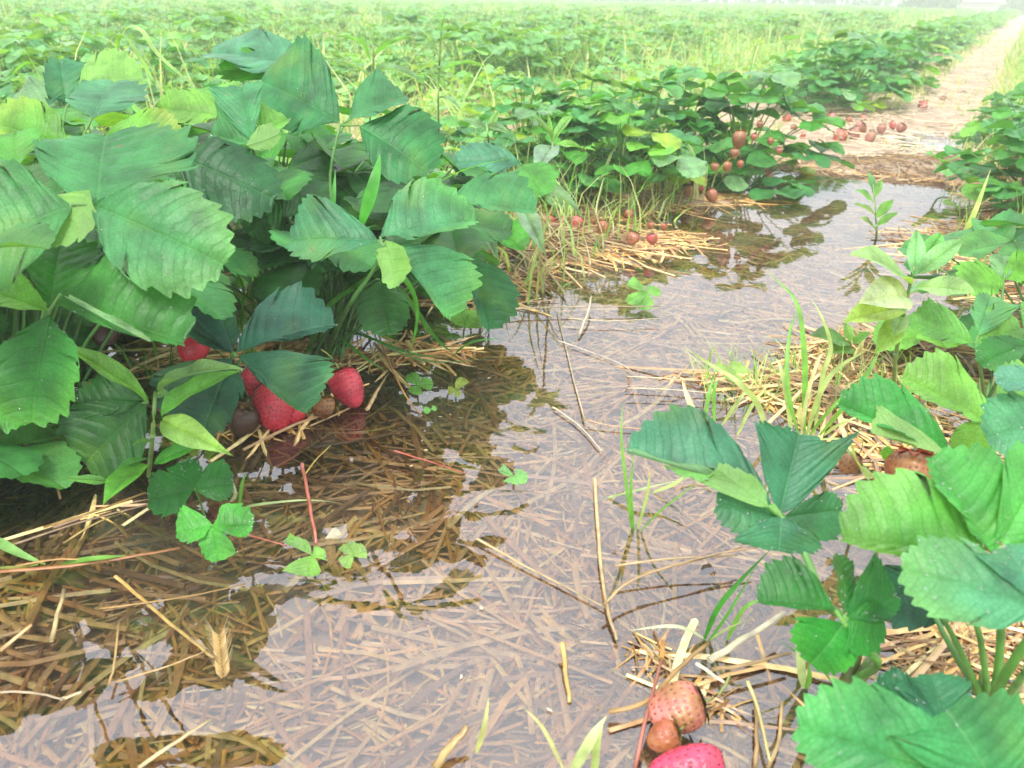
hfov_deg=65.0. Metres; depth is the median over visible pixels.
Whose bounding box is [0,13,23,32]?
strawberry plant
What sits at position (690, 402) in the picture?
grass tuft
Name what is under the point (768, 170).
strawberry
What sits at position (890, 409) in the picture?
strawberry plant
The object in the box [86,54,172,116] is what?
strawberry plant
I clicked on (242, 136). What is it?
strawberry plant
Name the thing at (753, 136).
strawberry
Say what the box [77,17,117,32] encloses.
strawberry plant
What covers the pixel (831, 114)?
strawberry
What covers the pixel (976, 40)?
strawberry plant
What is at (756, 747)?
straw stalk
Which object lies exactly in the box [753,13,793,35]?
strawberry plant
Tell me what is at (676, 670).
straw stalk
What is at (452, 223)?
strawberry plant
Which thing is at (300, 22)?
strawberry plant
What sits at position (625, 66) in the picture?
ground weeds
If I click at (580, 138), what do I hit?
strawberry plant
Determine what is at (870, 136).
strawberry
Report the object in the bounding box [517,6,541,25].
strawberry plant
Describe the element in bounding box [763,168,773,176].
strawberry
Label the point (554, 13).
strawberry plant
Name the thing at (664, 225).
strawberry
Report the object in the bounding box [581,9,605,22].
strawberry plant
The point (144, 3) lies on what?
strawberry plant
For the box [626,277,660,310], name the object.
strawberry seedling
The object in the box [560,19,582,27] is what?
strawberry plant
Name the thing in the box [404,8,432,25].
strawberry plant
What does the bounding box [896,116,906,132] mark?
strawberry
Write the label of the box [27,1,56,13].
strawberry plant
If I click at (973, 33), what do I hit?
strawberry plant
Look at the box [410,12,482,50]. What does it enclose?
strawberry plant
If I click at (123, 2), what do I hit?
strawberry plant
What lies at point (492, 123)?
narrow leaved weed
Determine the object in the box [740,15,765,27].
strawberry plant
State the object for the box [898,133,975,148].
puddle water
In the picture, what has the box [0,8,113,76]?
strawberry plant
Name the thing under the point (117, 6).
strawberry plant
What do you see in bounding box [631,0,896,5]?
sky
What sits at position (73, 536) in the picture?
straw stalk
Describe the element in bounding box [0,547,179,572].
straw stalk
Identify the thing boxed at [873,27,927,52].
strawberry plant
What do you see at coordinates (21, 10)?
strawberry plant
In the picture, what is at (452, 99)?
narrow leaved weed
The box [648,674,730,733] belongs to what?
strawberry
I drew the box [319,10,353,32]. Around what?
strawberry plant
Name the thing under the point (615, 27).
strawberry plant
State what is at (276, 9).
strawberry plant
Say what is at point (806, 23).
strawberry plant
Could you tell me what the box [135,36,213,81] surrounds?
strawberry plant
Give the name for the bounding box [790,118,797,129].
strawberry
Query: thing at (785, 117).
strawberry
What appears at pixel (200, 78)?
strawberry plant
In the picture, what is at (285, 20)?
strawberry plant
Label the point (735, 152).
strawberry
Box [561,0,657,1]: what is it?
bush
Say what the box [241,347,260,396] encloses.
strawberry
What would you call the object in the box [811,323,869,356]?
oval leaved weed
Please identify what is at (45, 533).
straw stalk
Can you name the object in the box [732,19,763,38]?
strawberry plant
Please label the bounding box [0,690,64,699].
straw stalk
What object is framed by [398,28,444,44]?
strawberry plant
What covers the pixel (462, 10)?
strawberry plant
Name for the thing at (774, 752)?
straw stalk
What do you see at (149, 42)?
grass tuft
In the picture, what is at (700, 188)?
strawberry
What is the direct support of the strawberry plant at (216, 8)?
on the ground at (1004, 34)
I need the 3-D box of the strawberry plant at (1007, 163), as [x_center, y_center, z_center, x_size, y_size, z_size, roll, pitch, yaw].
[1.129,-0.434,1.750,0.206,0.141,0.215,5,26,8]
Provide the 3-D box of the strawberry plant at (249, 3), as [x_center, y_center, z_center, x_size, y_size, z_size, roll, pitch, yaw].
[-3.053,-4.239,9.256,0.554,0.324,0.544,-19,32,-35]
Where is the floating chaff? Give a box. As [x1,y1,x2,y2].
[75,191,930,711]
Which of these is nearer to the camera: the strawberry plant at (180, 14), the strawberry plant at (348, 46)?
the strawberry plant at (348, 46)
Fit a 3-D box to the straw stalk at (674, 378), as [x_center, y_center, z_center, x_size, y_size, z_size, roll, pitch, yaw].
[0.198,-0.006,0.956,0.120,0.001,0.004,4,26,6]
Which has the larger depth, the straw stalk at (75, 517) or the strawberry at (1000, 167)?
the strawberry at (1000, 167)
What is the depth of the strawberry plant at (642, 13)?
9.26 m
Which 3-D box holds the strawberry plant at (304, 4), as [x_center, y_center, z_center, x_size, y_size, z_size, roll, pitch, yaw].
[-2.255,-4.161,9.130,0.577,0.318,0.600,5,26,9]
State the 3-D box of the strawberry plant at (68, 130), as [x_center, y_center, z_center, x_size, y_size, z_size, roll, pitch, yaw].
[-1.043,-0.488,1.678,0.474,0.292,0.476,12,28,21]
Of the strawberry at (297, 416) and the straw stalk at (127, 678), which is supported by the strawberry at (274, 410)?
the strawberry at (297, 416)
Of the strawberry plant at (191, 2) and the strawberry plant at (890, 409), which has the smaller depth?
the strawberry plant at (890, 409)
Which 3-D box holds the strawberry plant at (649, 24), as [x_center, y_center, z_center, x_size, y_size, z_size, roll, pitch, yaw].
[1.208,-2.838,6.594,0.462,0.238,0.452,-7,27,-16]
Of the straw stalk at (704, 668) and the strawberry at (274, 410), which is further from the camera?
the strawberry at (274, 410)
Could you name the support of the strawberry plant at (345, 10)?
on the ground at (1004, 34)
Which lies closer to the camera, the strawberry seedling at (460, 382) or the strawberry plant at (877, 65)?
the strawberry seedling at (460, 382)
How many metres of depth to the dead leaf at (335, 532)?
0.67 m
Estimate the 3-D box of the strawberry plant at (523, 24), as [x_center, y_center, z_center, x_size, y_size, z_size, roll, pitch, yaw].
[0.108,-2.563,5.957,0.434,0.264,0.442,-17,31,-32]
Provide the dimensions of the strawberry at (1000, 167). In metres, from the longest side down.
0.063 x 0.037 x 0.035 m
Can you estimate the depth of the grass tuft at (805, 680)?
0.53 m
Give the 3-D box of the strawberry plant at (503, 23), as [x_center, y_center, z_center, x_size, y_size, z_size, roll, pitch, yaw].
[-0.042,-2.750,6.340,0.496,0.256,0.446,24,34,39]
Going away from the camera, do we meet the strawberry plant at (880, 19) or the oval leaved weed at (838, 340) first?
the oval leaved weed at (838, 340)
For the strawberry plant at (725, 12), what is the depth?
10.72 m
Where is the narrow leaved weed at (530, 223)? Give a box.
[467,211,546,262]
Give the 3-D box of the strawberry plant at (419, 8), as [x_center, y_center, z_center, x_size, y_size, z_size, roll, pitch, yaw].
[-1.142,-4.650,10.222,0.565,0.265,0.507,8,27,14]
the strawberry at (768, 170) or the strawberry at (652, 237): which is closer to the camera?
the strawberry at (652, 237)
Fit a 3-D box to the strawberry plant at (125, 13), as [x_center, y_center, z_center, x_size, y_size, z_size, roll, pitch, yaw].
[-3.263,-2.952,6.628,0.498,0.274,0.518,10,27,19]
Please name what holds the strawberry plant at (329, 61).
on the ground at (1004, 34)
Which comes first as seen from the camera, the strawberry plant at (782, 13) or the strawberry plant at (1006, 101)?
the strawberry plant at (1006, 101)
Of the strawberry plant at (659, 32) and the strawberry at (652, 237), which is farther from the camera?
the strawberry plant at (659, 32)
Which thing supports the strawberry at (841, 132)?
on the ground at (1004, 34)
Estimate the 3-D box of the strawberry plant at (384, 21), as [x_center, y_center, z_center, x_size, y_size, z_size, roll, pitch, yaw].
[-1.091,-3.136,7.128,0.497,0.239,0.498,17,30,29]
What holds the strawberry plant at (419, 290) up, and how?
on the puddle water
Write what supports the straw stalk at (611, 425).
on the puddle water
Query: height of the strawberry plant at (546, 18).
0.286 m
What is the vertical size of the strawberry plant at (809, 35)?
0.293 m
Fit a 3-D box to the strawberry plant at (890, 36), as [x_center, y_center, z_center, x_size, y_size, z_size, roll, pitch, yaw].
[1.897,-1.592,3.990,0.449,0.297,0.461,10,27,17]
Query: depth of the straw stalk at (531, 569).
0.65 m
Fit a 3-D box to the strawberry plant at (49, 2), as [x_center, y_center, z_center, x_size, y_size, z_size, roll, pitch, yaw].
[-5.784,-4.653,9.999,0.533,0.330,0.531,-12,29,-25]
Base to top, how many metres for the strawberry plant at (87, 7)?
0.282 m
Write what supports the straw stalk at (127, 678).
on the puddle water
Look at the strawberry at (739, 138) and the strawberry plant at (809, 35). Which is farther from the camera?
the strawberry plant at (809, 35)
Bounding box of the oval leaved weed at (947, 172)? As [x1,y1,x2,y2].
[926,150,960,176]
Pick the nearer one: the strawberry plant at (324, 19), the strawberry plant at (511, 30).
the strawberry plant at (511, 30)
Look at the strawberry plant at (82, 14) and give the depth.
6.37 m
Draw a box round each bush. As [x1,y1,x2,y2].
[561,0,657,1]
[647,0,758,3]
[749,0,893,5]
[898,0,961,10]
[993,0,1023,14]
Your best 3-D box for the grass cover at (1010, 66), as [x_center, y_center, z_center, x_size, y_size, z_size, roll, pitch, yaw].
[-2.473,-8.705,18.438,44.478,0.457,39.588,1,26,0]
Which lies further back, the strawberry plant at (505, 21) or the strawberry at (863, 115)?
the strawberry plant at (505, 21)
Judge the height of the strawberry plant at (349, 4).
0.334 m
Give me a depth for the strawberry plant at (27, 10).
8.45 m
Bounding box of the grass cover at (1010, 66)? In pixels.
[0,0,1023,485]
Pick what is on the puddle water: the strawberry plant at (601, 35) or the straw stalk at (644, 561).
the straw stalk at (644, 561)
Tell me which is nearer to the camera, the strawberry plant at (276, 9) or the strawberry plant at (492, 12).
the strawberry plant at (276, 9)
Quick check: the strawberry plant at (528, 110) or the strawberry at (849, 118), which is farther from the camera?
the strawberry at (849, 118)
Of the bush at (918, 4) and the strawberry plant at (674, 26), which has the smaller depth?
the strawberry plant at (674, 26)
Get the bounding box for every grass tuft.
[0,538,126,568]
[7,25,194,86]
[223,461,337,506]
[236,262,286,326]
[306,267,505,372]
[331,154,380,223]
[442,158,506,179]
[475,698,606,767]
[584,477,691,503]
[620,402,694,537]
[628,550,769,640]
[682,372,758,424]
[686,274,876,435]
[780,614,831,688]
[820,438,872,480]
[959,169,1023,286]
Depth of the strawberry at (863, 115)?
2.94 m
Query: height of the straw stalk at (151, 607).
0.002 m
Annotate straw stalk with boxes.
[0,504,147,549]
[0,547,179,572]
[0,624,32,651]
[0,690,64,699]
[15,558,120,566]
[43,492,145,527]
[48,588,65,641]
[56,489,61,499]
[60,691,82,700]
[63,512,125,542]
[99,583,245,608]
[107,622,119,686]
[114,575,214,658]
[115,651,204,682]
[137,718,211,767]
[301,445,330,478]
[431,724,468,767]
[476,538,610,610]
[516,306,660,309]
[552,406,601,450]
[556,312,584,420]
[558,340,634,373]
[560,642,571,702]
[568,318,660,320]
[577,296,591,335]
[585,419,640,428]
[593,478,618,640]
[603,547,757,604]
[609,641,710,713]
[614,555,737,566]
[627,376,729,383]
[627,388,726,394]
[633,660,662,767]
[639,546,742,573]
[660,364,688,391]
[695,662,725,683]
[706,610,786,662]
[711,651,791,671]
[746,680,771,762]
[752,701,759,767]
[766,701,783,767]
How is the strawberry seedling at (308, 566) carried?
on the puddle water
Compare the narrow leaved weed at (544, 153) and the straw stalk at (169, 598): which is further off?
the narrow leaved weed at (544, 153)
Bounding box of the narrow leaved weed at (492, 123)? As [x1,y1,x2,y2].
[459,111,510,143]
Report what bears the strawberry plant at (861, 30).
on the ground at (1004, 34)
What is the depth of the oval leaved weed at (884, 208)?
1.53 m
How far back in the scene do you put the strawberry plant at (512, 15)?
7.92 m
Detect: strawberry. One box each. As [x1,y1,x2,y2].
[90,323,119,347]
[177,336,209,361]
[228,389,259,437]
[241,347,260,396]
[252,378,292,431]
[290,408,306,424]
[311,391,335,418]
[320,349,363,407]
[544,208,555,221]
[553,211,566,225]
[572,208,585,225]
[576,221,585,234]
[591,211,599,224]
[597,210,610,233]
[624,207,632,218]
[626,223,640,244]
[646,215,653,229]
[646,225,657,244]
[647,716,688,753]
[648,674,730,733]
[649,743,724,767]
[661,219,667,230]
[683,183,693,196]
[692,176,707,191]
[705,183,717,202]
[710,158,718,170]
[723,154,731,171]
[730,140,739,158]
[732,117,746,148]
[737,154,743,168]
[750,129,757,140]
[756,115,762,128]
[762,166,773,177]
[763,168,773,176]
[767,132,773,144]
[776,143,782,153]
[781,114,790,121]
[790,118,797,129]
[800,129,805,138]
[827,106,836,116]
[833,124,848,140]
[838,437,864,474]
[846,113,852,121]
[847,120,859,139]
[855,116,868,132]
[859,110,866,120]
[865,126,876,141]
[877,119,886,133]
[884,444,935,479]
[889,117,895,129]
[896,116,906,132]
[917,93,928,107]
[982,205,991,220]
[995,163,1006,178]
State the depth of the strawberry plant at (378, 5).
10.78 m
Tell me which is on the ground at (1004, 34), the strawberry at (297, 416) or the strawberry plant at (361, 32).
the strawberry plant at (361, 32)
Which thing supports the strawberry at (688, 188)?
on the ground at (1004, 34)
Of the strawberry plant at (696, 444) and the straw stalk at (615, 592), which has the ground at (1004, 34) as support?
the strawberry plant at (696, 444)
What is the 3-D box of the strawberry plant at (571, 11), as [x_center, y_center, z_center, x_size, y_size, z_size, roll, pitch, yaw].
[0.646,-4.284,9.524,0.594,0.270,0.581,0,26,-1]
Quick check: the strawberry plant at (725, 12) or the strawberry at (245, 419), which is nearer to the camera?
the strawberry at (245, 419)
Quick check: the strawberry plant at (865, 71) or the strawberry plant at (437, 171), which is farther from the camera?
the strawberry plant at (865, 71)
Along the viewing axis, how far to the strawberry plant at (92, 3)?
9.54 m
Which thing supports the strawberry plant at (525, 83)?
on the ground at (1004, 34)
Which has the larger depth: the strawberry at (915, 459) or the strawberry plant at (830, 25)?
the strawberry plant at (830, 25)
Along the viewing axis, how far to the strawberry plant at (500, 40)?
3.68 m
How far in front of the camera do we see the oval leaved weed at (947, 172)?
1.96 m
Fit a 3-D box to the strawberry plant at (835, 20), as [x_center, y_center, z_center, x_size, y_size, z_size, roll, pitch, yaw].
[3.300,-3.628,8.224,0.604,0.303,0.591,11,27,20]
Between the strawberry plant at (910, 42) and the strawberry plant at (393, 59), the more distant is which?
the strawberry plant at (910, 42)
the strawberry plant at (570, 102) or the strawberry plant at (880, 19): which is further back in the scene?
the strawberry plant at (880, 19)
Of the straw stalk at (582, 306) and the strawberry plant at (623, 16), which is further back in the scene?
the strawberry plant at (623, 16)
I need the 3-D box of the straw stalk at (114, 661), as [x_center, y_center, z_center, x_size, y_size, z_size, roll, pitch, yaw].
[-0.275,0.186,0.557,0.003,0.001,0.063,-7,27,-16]
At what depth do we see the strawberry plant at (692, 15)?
10.48 m
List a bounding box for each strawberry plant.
[0,0,28,13]
[0,0,66,29]
[0,2,27,17]
[0,4,15,15]
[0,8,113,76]
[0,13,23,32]
[0,17,31,32]
[0,29,89,103]
[0,29,138,137]
[0,30,50,84]
[0,48,258,483]
[0,79,81,152]
[0,300,92,489]
[3,20,80,59]
[6,271,120,365]
[7,279,97,348]
[11,2,40,19]
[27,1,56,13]
[30,105,157,181]
[32,273,240,301]
[34,0,61,13]
[41,17,91,41]
[47,7,89,29]
[52,26,149,65]
[55,1,92,15]
[57,35,99,56]
[62,5,104,19]
[65,0,95,13]
[66,12,89,28]
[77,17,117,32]
[80,2,103,13]
[85,13,147,45]
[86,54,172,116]
[94,7,183,55]
[97,8,130,25]
[102,28,445,349]
[104,1,138,13]
[106,3,135,18]
[107,3,163,19]
[125,4,174,26]
[128,38,222,106]
[133,0,160,18]
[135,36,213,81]
[148,6,195,43]
[150,11,246,70]
[150,276,337,436]
[152,176,242,224]
[161,0,186,10]
[170,9,217,32]
[170,10,199,32]
[176,67,241,88]
[182,13,236,47]
[183,0,202,11]
[186,10,253,52]
[195,0,237,22]
[202,11,265,43]
[203,58,327,132]
[226,0,259,11]
[230,165,429,301]
[233,11,287,37]
[239,40,355,104]
[246,8,289,36]
[248,141,558,367]
[251,7,287,23]
[255,6,294,19]
[276,14,326,38]
[280,16,305,38]
[283,5,308,14]
[288,26,351,62]
[294,2,327,24]
[295,13,367,37]
[300,0,323,10]
[315,3,338,10]
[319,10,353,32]
[321,7,367,23]
[322,24,394,60]
[326,48,377,97]
[330,16,361,35]
[337,2,368,28]
[347,25,381,42]
[359,44,447,97]
[361,25,451,60]
[362,8,392,21]
[365,2,395,21]
[366,10,434,48]
[376,17,405,33]
[382,7,410,22]
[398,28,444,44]
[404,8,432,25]
[405,22,520,88]
[408,17,438,38]
[409,21,463,56]
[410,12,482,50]
[411,7,431,14]
[420,166,486,249]
[431,115,478,170]
[439,8,463,22]
[449,20,566,85]
[449,76,571,159]
[453,7,483,18]
[459,14,499,29]
[467,13,498,22]
[477,9,503,15]
[479,28,545,61]
[481,25,512,42]
[481,27,574,77]
[484,99,622,208]
[489,16,512,27]
[489,18,531,37]
[497,10,520,22]
[507,8,531,19]
[512,19,546,38]
[512,23,614,77]
[512,114,632,184]
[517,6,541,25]
[517,72,650,160]
[519,14,574,37]
[528,80,707,193]
[532,31,594,60]
[537,7,555,18]
[546,10,573,24]
[547,10,584,25]
[547,24,570,47]
[551,21,635,69]
[553,11,591,32]
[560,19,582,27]
[566,13,639,53]
[579,76,731,175]
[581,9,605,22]
[589,34,650,69]
[615,5,646,23]
[615,13,633,23]
[619,65,774,175]
[623,404,900,683]
[624,9,657,28]
[626,26,693,64]
[629,15,669,37]
[631,71,854,199]
[641,22,662,42]
[653,20,710,52]
[657,22,711,50]
[665,14,688,21]
[668,30,726,56]
[679,12,699,18]
[692,22,734,47]
[695,11,730,30]
[716,10,736,22]
[722,11,748,25]
[722,23,748,36]
[728,21,775,48]
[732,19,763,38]
[737,17,761,32]
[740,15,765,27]
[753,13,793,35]
[754,14,800,41]
[755,46,874,112]
[756,13,815,49]
[759,31,871,92]
[765,10,785,21]
[785,28,924,108]
[792,440,1023,767]
[794,19,814,30]
[801,48,878,92]
[809,9,843,29]
[814,13,858,36]
[814,21,844,30]
[830,11,862,30]
[836,348,1023,456]
[843,38,912,78]
[845,37,889,72]
[846,28,896,57]
[849,31,940,90]
[854,56,897,88]
[858,15,895,32]
[872,189,1023,363]
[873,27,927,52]
[877,37,912,65]
[878,31,932,62]
[891,29,929,55]
[892,20,952,48]
[895,26,962,70]
[908,249,1023,420]
[912,23,960,53]
[922,20,969,49]
[925,19,972,46]
[929,16,975,45]
[934,119,1023,206]
[937,16,976,38]
[950,81,1023,155]
[951,25,981,43]
[958,19,978,36]
[959,17,983,36]
[973,89,1023,135]
[973,153,1023,208]
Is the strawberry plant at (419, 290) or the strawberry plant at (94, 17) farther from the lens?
the strawberry plant at (94, 17)
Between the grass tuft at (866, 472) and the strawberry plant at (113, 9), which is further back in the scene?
the strawberry plant at (113, 9)
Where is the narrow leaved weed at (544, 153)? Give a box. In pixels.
[531,114,582,217]
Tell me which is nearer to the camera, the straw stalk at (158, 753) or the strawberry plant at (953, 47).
the straw stalk at (158, 753)
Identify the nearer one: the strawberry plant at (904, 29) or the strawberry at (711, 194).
the strawberry at (711, 194)
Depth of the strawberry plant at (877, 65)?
3.97 m
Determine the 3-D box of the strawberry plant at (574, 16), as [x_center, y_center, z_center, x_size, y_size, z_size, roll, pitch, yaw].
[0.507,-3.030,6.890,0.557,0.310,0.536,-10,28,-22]
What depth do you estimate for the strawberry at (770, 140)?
1.81 m
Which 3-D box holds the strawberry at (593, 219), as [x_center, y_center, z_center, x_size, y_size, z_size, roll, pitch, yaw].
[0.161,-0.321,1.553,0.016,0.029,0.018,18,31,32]
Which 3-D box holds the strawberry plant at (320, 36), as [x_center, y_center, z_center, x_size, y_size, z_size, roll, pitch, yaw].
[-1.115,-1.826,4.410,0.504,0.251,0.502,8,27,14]
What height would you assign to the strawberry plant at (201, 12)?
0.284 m
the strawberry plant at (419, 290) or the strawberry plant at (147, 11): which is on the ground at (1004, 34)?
the strawberry plant at (147, 11)
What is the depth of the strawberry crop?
16.29 m
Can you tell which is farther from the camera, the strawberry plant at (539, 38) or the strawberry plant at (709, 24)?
the strawberry plant at (709, 24)
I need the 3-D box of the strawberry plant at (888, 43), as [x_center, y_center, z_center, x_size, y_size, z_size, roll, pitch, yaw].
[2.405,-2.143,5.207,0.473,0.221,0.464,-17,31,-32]
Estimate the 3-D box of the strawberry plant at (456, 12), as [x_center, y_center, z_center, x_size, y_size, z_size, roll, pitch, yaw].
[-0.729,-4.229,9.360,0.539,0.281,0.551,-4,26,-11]
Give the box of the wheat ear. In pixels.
[205,614,232,700]
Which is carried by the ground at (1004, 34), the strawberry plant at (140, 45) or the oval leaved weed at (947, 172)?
the strawberry plant at (140, 45)
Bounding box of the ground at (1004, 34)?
[0,4,1023,767]
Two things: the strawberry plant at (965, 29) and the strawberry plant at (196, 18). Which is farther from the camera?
the strawberry plant at (965, 29)
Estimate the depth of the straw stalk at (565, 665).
0.55 m
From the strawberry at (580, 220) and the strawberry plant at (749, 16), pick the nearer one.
the strawberry at (580, 220)
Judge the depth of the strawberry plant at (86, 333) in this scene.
0.96 m
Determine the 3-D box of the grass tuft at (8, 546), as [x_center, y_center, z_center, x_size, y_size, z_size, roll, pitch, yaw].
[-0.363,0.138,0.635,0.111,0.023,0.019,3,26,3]
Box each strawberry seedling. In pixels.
[147,458,234,517]
[175,503,254,562]
[283,532,327,576]
[338,541,366,568]
[405,372,432,394]
[423,405,436,413]
[447,377,468,397]
[451,308,483,338]
[498,464,527,486]
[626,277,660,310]
[714,361,747,381]
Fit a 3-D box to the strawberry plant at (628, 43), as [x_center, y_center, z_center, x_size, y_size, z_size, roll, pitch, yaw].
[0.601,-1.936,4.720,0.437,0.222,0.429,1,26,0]
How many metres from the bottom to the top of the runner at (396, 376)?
0.040 m
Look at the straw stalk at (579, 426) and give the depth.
0.87 m
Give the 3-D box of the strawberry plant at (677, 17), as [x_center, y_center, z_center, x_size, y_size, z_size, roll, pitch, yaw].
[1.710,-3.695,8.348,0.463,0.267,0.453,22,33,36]
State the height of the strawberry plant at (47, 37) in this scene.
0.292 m
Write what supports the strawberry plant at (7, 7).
on the ground at (1004, 34)
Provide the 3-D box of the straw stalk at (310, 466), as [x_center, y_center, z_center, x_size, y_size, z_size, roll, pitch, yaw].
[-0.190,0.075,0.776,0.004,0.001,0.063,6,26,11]
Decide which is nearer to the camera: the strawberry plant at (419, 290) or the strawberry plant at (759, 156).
the strawberry plant at (419, 290)
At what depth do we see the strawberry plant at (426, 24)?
6.49 m
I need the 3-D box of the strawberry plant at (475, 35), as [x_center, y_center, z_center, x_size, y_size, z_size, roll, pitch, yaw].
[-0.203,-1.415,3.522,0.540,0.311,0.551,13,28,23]
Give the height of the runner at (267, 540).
0.007 m
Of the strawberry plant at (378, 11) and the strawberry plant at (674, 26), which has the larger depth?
the strawberry plant at (378, 11)
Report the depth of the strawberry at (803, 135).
2.54 m
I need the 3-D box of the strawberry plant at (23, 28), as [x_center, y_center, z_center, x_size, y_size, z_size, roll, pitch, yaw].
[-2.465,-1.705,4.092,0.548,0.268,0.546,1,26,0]
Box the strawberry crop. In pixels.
[0,0,1022,34]
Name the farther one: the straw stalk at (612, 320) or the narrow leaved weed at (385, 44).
the narrow leaved weed at (385, 44)
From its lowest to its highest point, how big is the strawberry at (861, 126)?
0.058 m
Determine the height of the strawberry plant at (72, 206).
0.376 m
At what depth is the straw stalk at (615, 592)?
0.63 m
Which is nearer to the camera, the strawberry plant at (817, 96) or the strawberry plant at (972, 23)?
the strawberry plant at (817, 96)
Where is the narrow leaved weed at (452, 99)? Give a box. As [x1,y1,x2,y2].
[411,15,482,131]
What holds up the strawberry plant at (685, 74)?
on the ground at (1004, 34)
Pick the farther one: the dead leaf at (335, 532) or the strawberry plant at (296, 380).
the strawberry plant at (296, 380)
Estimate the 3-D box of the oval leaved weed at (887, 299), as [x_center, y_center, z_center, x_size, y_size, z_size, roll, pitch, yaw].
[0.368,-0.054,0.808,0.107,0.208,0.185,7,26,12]
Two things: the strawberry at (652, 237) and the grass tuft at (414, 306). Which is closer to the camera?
the grass tuft at (414, 306)
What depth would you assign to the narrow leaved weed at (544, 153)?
1.21 m
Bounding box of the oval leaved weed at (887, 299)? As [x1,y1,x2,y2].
[844,230,975,382]
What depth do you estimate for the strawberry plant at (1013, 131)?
1.65 m
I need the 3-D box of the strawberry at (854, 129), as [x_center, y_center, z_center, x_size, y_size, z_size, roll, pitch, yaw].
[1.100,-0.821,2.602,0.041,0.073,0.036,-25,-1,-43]
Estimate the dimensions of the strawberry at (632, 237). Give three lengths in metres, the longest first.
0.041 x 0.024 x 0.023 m
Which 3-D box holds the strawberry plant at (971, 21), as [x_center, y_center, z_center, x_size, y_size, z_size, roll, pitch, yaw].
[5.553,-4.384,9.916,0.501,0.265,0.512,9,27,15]
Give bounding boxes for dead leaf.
[325,527,340,538]
[612,491,626,504]
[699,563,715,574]
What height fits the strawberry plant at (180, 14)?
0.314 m
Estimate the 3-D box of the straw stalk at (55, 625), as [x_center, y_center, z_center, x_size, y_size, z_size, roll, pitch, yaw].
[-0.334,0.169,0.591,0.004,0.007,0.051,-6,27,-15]
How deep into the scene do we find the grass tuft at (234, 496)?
0.72 m
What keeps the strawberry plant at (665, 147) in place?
on the ground at (1004, 34)
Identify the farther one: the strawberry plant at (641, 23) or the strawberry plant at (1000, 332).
the strawberry plant at (641, 23)
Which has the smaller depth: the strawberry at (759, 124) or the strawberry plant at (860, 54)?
the strawberry at (759, 124)
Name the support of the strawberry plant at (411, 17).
on the ground at (1004, 34)
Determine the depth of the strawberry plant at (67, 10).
7.11 m
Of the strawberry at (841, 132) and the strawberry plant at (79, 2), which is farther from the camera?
the strawberry plant at (79, 2)
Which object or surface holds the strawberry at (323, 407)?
on the puddle water
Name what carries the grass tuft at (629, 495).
on the puddle water
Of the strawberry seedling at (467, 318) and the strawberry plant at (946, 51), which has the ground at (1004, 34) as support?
the strawberry plant at (946, 51)
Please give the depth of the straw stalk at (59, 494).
0.73 m
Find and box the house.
[896,0,1005,11]
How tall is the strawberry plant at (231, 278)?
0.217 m
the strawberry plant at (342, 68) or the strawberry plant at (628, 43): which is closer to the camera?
the strawberry plant at (342, 68)
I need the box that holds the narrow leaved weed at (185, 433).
[66,346,242,504]
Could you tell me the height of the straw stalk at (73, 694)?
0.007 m
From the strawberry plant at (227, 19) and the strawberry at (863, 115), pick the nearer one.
the strawberry at (863, 115)
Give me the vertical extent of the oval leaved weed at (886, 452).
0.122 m
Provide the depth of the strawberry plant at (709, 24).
6.62 m
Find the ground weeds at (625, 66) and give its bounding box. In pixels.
[0,12,1023,198]
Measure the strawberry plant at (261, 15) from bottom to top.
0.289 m
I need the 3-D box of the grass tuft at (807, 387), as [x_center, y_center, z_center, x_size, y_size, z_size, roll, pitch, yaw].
[0.281,-0.027,0.836,0.196,0.162,0.080,7,26,12]
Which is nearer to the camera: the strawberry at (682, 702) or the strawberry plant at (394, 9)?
the strawberry at (682, 702)
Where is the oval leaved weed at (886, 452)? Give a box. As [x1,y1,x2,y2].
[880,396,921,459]
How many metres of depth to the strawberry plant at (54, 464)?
0.71 m
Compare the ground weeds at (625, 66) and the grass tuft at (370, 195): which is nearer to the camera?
the grass tuft at (370, 195)
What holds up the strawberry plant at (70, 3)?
on the ground at (1004, 34)
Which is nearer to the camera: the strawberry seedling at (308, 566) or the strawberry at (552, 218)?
the strawberry seedling at (308, 566)
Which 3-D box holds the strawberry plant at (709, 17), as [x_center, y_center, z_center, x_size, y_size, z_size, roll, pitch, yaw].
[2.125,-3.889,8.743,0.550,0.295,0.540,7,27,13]
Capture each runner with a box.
[249,534,286,545]
[300,463,317,543]
[379,337,420,413]
[394,450,465,473]
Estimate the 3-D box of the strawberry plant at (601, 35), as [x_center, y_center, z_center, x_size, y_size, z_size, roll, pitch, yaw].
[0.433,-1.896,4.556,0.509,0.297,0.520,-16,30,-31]
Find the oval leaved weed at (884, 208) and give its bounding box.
[854,172,897,241]
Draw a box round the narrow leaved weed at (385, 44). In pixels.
[335,32,426,120]
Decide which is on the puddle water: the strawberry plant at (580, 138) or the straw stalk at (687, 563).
the straw stalk at (687, 563)
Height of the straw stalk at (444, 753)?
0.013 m
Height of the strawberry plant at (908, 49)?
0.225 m
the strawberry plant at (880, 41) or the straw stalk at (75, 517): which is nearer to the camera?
the straw stalk at (75, 517)
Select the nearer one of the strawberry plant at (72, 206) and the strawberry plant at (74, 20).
the strawberry plant at (72, 206)

